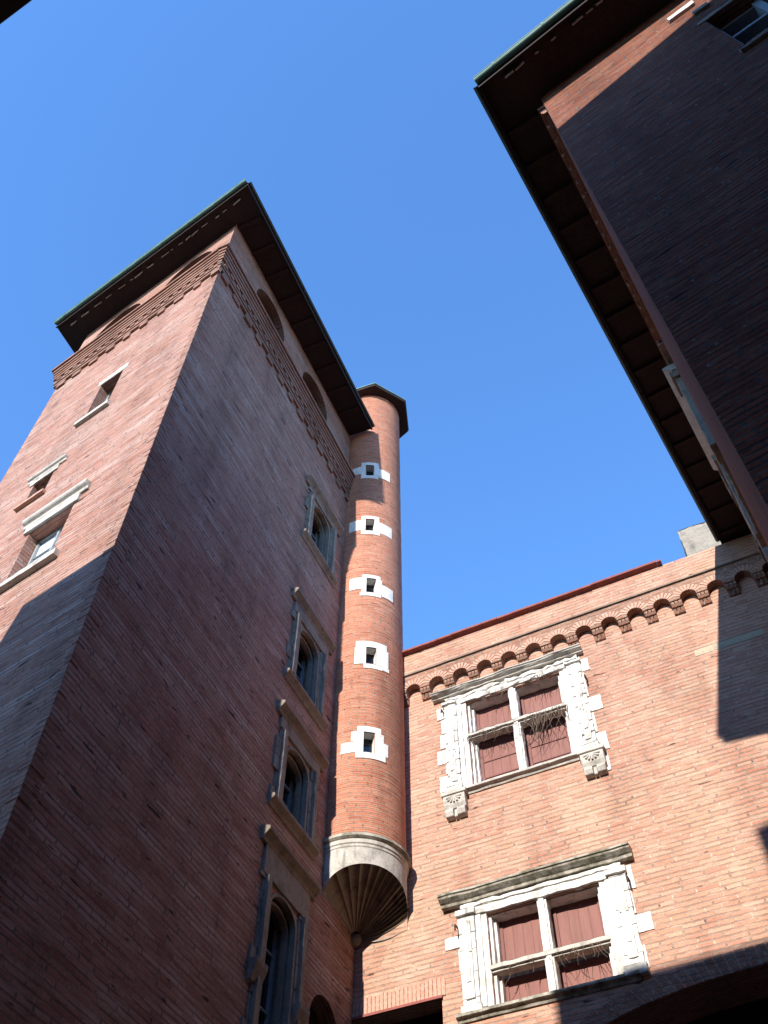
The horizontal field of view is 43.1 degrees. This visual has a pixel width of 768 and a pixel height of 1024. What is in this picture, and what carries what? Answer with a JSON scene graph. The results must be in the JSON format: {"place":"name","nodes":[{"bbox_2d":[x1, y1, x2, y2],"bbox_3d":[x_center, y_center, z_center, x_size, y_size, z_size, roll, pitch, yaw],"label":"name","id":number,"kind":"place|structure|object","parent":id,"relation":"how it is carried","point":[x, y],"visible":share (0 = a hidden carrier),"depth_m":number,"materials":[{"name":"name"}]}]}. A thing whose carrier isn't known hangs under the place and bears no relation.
{"place":"outdoors","nodes":[
{"label":"outdoors","id":0,"kind":"place"},
{"bbox_2d":[0,0,31,23],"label":"building","id":1,"kind":"structure","parent":0,"point":[9,8],"depth_m":12.20,"materials":[{"name":"brick"}]},
{"bbox_2d":[0,0,704,649],"label":"sky","id":2,"kind":"structure","parent":0,"point":[533,468],"materials":[{"name":"blue"}]},
{"bbox_2d":[473,0,767,561],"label":"building","id":3,"kind":"structure","parent":0,"point":[633,135],"depth_m":12.11,"materials":[{"name":"brick"}]},
{"bbox_2d":[662,363,766,547],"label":"window","id":4,"kind":"structure","parent":3,"relation":"in","point":[704,436],"depth_m":16.67,"materials":[{"name":"stone"}]},
{"bbox_2d":[696,0,767,53],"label":"window","id":5,"kind":"structure","parent":3,"relation":"in","point":[749,28],"depth_m":12.45,"materials":[{"name":"stone"}]},
{"bbox_2d":[727,486,767,561],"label":"drainpipe","id":6,"kind":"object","parent":3,"relation":"in","point":[764,551],"depth_m":18.22,"materials":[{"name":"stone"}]},
{"label":"ground","id":7,"kind":"structure","parent":0,"visible":0},
{"bbox_2d":[0,179,374,1023],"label":"brick tower","id":8,"kind":"structure","parent":7,"relation":"on","point":[176,485],"depth_m":15.52,"materials":[{"name":"brick"}]},
{"bbox_2d":[13,454,68,512],"bbox_3d":[-6.490,-0.445,18.668,1.060,1.122,0.390,-30,-60,20],"label":"window","id":9,"kind":"structure","parent":8,"relation":"in","point":[52,467],"depth_m":18.84,"materials":[{"name":"stone"}]},
{"bbox_2d":[0,478,91,593],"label":"window","id":10,"kind":"structure","parent":8,"relation":"in","point":[44,553],"depth_m":16.62,"materials":[{"name":"stone"}]},
{"bbox_2d":[73,362,128,427],"bbox_3d":[-5.912,-2.450,20.827,0.960,1.984,0.383,-30,-60,20],"label":"window","id":11,"kind":"structure","parent":8,"relation":"in","point":[107,402],"depth_m":20.05,"materials":[{"name":"stone"}]},
{"bbox_2d":[240,824,321,1023],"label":"window","id":12,"kind":"structure","parent":8,"relation":"in","point":[276,966],"depth_m":14.73,"materials":[{"name":"stone"}]},
{"bbox_2d":[267,700,329,860],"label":"window","id":13,"kind":"structure","parent":8,"relation":"in","point":[296,807],"depth_m":17.19,"materials":[{"name":"stone"}]},
{"bbox_2d":[283,587,336,732],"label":"window","id":14,"kind":"structure","parent":8,"relation":"in","point":[308,682],"depth_m":19.69,"materials":[{"name":"stone"}]},
{"bbox_2d":[309,1006,317,1023],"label":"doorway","id":15,"kind":"structure","parent":8,"relation":"in","point":[312,1018],"depth_m":15.34,"materials":[{"name":"black"}]},
{"bbox_2d":[301,474,343,587],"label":"window","id":16,"kind":"structure","parent":8,"relation":"in","point":[323,549],"depth_m":23.28,"materials":[{"name":"stone"}]},
{"bbox_2d":[322,383,411,947],"bbox_3d":[-0.472,1.910,24.056,2.478,18.180,2.478,0,-55,0],"label":"stair turret","id":17,"kind":"object","parent":8,"relation":"attached to","point":[367,866],"visible":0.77,"depth_m":19.94,"materials":[{"name":"brick"}]},
{"bbox_2d":[340,726,387,762],"bbox_3d":[-0.379,4.602,19.034,0.921,0.800,0.347,0,-55,0],"label":"window","id":18,"kind":"structure","parent":17,"relation":"in","point":[363,738],"depth_m":18.97,"materials":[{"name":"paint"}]},
{"bbox_2d":[349,516,391,539],"bbox_3d":[-0.346,0.454,24.904,1.092,0.780,0.326,0,-55,0],"label":"window","id":19,"kind":"structure","parent":17,"relation":"in","point":[367,525],"depth_m":24.88,"materials":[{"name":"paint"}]},
{"bbox_2d":[349,575,392,602],"bbox_3d":[-0.300,1.844,22.941,1.029,0.760,0.340,0,-55,0],"label":"window","id":20,"kind":"structure","parent":17,"relation":"in","point":[373,586],"depth_m":22.92,"materials":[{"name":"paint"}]},
{"bbox_2d":[353,462,389,482],"bbox_3d":[-0.363,-1.029,27.004,1.059,0.800,0.321,0,-55,0],"label":"window","id":21,"kind":"structure","parent":17,"relation":"in","point":[372,471],"depth_m":26.98,"materials":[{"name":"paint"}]},
{"bbox_2d":[354,641,388,673],"bbox_3d":[-0.262,3.193,21.035,0.746,0.820,0.346,0,-55,0],"label":"window","id":22,"kind":"structure","parent":17,"relation":"in","point":[370,652],"depth_m":21.05,"materials":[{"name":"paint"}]},
{"bbox_2d":[352,521,767,1023],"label":"building","id":23,"kind":"structure","parent":7,"relation":"on","point":[624,821],"depth_m":16.95,"materials":[{"name":"brick"}]},
{"bbox_2d":[464,724,509,749],"bbox_3d":[2.006,4.421,19.218,1.008,0.333,0.162,-24,-58,16],"label":"dry creeper","id":24,"kind":"object","parent":23,"relation":"attached to","point":[486,734],"visible":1,"depth_m":19.26,"materials":[{"name":"plant"}]},
{"bbox_2d":[489,670,548,696],"bbox_3d":[2.753,3.535,19.820,1.340,0.263,0.170,-22,-58,15],"label":"dry creeper","id":25,"kind":"object","parent":23,"relation":"attached to","point":[527,679],"visible":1,"depth_m":19.79,"materials":[{"name":"plant"}]},
{"bbox_2d":[429,643,611,821],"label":"window","id":26,"kind":"structure","parent":23,"relation":"in","point":[508,759],"depth_m":19.21,"materials":[{"name":"white stone"}]},
{"bbox_2d":[513,704,576,741],"bbox_3d":[3.089,4.100,18.768,1.289,0.706,0.200,-26,-59,17],"label":"dry creeper","id":27,"kind":"object","parent":23,"relation":"attached to","point":[536,718],"visible":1,"depth_m":18.93,"materials":[{"name":"brown plant"}]},
{"bbox_2d":[437,842,653,1023],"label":"window","id":28,"kind":"structure","parent":23,"relation":"in","point":[604,913],"depth_m":15.65,"materials":[{"name":"white stone"}]},
{"bbox_2d":[505,942,613,985],"bbox_3d":[2.680,6.983,15.064,1.820,0.330,0.156,-23,-58,15],"label":"dry creeper","id":29,"kind":"object","parent":23,"relation":"hanging from","point":[564,956],"visible":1,"depth_m":15.04,"materials":[{"name":"brown plant"}]}
]}

